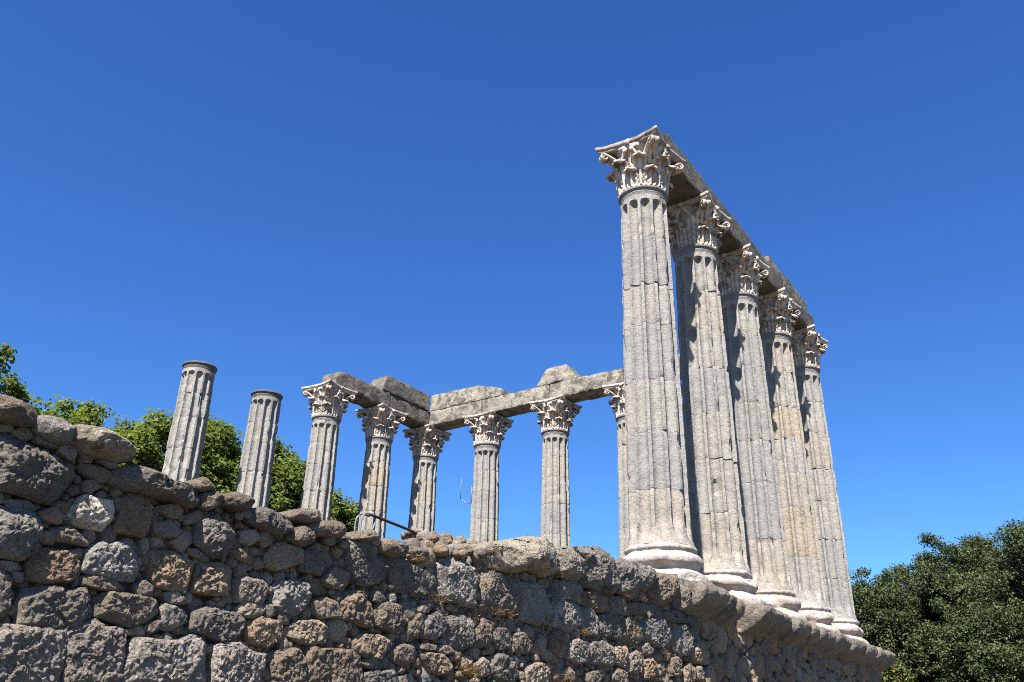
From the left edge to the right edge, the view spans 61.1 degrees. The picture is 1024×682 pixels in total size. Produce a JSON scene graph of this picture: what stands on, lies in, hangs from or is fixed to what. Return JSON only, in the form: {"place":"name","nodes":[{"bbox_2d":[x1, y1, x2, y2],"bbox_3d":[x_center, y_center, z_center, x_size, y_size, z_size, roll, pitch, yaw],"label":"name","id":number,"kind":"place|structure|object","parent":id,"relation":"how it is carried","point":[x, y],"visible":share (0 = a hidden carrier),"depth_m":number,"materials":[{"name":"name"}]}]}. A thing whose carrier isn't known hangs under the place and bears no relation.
{"place":"outdoors","nodes":[
{"label":"outdoors","id":0,"kind":"place"},
{"bbox_2d":[460,478,471,521],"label":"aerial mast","id":1,"kind":"object","parent":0,"point":[471,498],"visible":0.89,"depth_m":45.62,"materials":[{"name":"metal"}]},
{"bbox_2d":[0,0,1023,622],"label":"sky","id":2,"kind":"structure","parent":0,"point":[280,196],"materials":[{"name":"blue"}]},
{"label":"ground","id":3,"kind":"structure","parent":0,"visible":0},
{"bbox_2d":[0,343,63,415],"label":"plane tree","id":4,"kind":"object","parent":3,"relation":"on","point":[13,387],"visible":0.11,"depth_m":23.39,"materials":[{"name":"green plant"}]},
{"bbox_2d":[33,394,338,519],"bbox_3d":[-13.760,9.302,33.606,13.698,13.676,8.364,14,-28,-25],"label":"plane tree","id":5,"kind":"object","parent":3,"relation":"on","point":[219,467],"visible":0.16,"depth_m":33.60,"materials":[{"name":"green plant"}]},
{"bbox_2d":[330,488,358,532],"bbox_3d":[-8.207,12.672,38.295,4.948,11.702,4.515,-15,-29,32],"label":"plane tree","id":6,"kind":"object","parent":3,"relation":"on","point":[347,515],"visible":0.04,"depth_m":38.96,"materials":[{"name":"green plant"}]},
{"bbox_2d":[0,395,896,681],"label":"podium","id":7,"kind":"object","parent":3,"relation":"on","point":[110,571],"visible":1,"depth_m":6.24,"materials":[{"name":"stone"}]},
{"bbox_2d":[162,360,216,481],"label":"column","id":8,"kind":"structure","parent":7,"relation":"on","point":[184,447],"depth_m":21.64,"materials":[{"name":"white stone"}]},
{"bbox_2d":[235,389,282,508],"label":"column","id":9,"kind":"structure","parent":7,"relation":"on","point":[256,467],"depth_m":23.40,"materials":[{"name":"white stone"}]},
{"bbox_2d":[300,379,357,520],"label":"column","id":10,"kind":"structure","parent":7,"relation":"on","point":[328,407],"depth_m":25.48,"materials":[{"name":"white stone"}]},
{"bbox_2d":[355,403,407,538],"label":"column","id":11,"kind":"structure","parent":7,"relation":"on","point":[380,424],"depth_m":27.21,"materials":[{"name":"white stone"}]},
{"bbox_2d":[321,371,390,407],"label":"architrave block","id":12,"kind":"structure","parent":11,"relation":"on","point":[368,395],"depth_m":27.21,"materials":[{"name":"stone"}]},
{"bbox_2d":[354,512,416,534],"bbox_3d":[-1.093,2.060,8.512,0.094,0.550,1.266,-15,-29,32],"label":"handrail","id":13,"kind":"object","parent":7,"relation":"on","point":[374,516],"visible":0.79,"depth_m":8.30,"materials":[{"name":"metal"}]},
{"bbox_2d":[402,423,451,531],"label":"column","id":14,"kind":"structure","parent":7,"relation":"on","point":[427,443],"depth_m":29.03,"materials":[{"name":"white stone"}]},
{"bbox_2d":[389,395,429,427],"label":"architrave block","id":15,"kind":"structure","parent":14,"relation":"on","point":[416,417],"depth_m":28.98,"materials":[{"name":"stone"}]},
{"bbox_2d":[371,376,430,410],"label":"frieze block","id":16,"kind":"structure","parent":15,"relation":"on","point":[403,391],"depth_m":28.71,"materials":[{"name":"stone"}]},
{"bbox_2d":[462,410,513,542],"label":"column","id":17,"kind":"structure","parent":7,"relation":"on","point":[487,432],"depth_m":27.50,"materials":[{"name":"white stone"}]},
{"bbox_2d":[429,400,482,430],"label":"architrave block","id":18,"kind":"structure","parent":17,"relation":"on","point":[447,419],"depth_m":29.04,"materials":[{"name":"stone"}]},
{"bbox_2d":[431,386,509,410],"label":"frieze block","id":19,"kind":"structure","parent":18,"relation":"on","point":[456,398],"depth_m":29.04,"materials":[{"name":"stone"}]},
{"bbox_2d":[483,385,549,417],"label":"architrave block","id":20,"kind":"structure","parent":17,"relation":"on","point":[512,404],"depth_m":27.76,"materials":[{"name":"stone"}]},
{"bbox_2d":[407,539,684,681],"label":"dry grass","id":21,"kind":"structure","parent":7,"relation":"on","point":[469,671],"depth_m":8.02,"materials":[{"name":"brown plant"}]},
{"bbox_2d":[529,395,581,545],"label":"column","id":22,"kind":"structure","parent":7,"relation":"on","point":[555,421],"depth_m":26.04,"materials":[{"name":"white stone"}]},
{"bbox_2d":[602,382,627,557],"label":"column","id":23,"kind":"structure","parent":7,"relation":"on","point":[616,392],"depth_m":24.73,"materials":[{"name":"white stone"}]},
{"bbox_2d":[550,369,623,402],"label":"architrave block","id":24,"kind":"structure","parent":23,"relation":"on","point":[580,389],"depth_m":26.40,"materials":[{"name":"stone"}]},
{"bbox_2d":[537,364,580,386],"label":"frieze block","id":25,"kind":"structure","parent":24,"relation":"on","point":[557,374],"depth_m":27.15,"materials":[{"name":"stone"}]},
{"bbox_2d":[595,125,708,583],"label":"column","id":26,"kind":"structure","parent":7,"relation":"on","point":[646,165],"depth_m":13.71,"materials":[{"name":"white stone"}]},
{"bbox_2d":[660,132,709,206],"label":"architrave block","id":27,"kind":"structure","parent":26,"relation":"on","point":[688,182],"depth_m":16.71,"materials":[{"name":"stone"}]},
{"bbox_2d":[667,190,763,602],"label":"column","id":28,"kind":"structure","parent":7,"relation":"on","point":[698,226],"depth_m":15.52,"materials":[{"name":"white stone"}]},
{"bbox_2d":[716,243,807,621],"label":"column","id":29,"kind":"structure","parent":7,"relation":"on","point":[740,282],"depth_m":17.28,"materials":[{"name":"white stone"}]},
{"bbox_2d":[709,188,750,254],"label":"architrave block","id":30,"kind":"structure","parent":29,"relation":"on","point":[735,237],"depth_m":18.46,"materials":[{"name":"stone"}]},
{"bbox_2d":[750,242,783,295],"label":"architrave block","id":31,"kind":"structure","parent":29,"relation":"on","point":[773,281],"depth_m":20.23,"materials":[{"name":"stone"}]},
{"bbox_2d":[757,287,840,633],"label":"column","id":32,"kind":"structure","parent":7,"relation":"on","point":[779,312],"depth_m":19.03,"materials":[{"name":"white stone"}]},
{"bbox_2d":[783,283,812,330],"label":"architrave block","id":33,"kind":"structure","parent":32,"relation":"on","point":[804,320],"depth_m":21.96,"materials":[{"name":"stone"}]},
{"bbox_2d":[764,256,806,309],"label":"frieze block","id":34,"kind":"structure","parent":33,"relation":"on","point":[799,298],"depth_m":21.94,"materials":[{"name":"stone"}]},
{"bbox_2d":[791,324,868,643],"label":"column","id":35,"kind":"structure","parent":7,"relation":"on","point":[809,346],"depth_m":20.78,"materials":[{"name":"white stone"}]},
{"bbox_2d":[881,662,916,681],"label":"shrub","id":36,"kind":"object","parent":3,"relation":"on","point":[898,673],"visible":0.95,"depth_m":21.68,"materials":[{"name":"green plant"}]},
{"bbox_2d":[849,530,1016,681],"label":"evergreen oak","id":37,"kind":"object","parent":3,"relation":"on","point":[890,618],"visible":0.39,"depth_m":30.64,"materials":[{"name":"green plant"}]},
{"bbox_2d":[925,517,1023,681],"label":"evergreen oak","id":38,"kind":"object","parent":3,"relation":"on","point":[984,644],"visible":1,"depth_m":26.70,"materials":[{"name":"green plant"}]}
]}

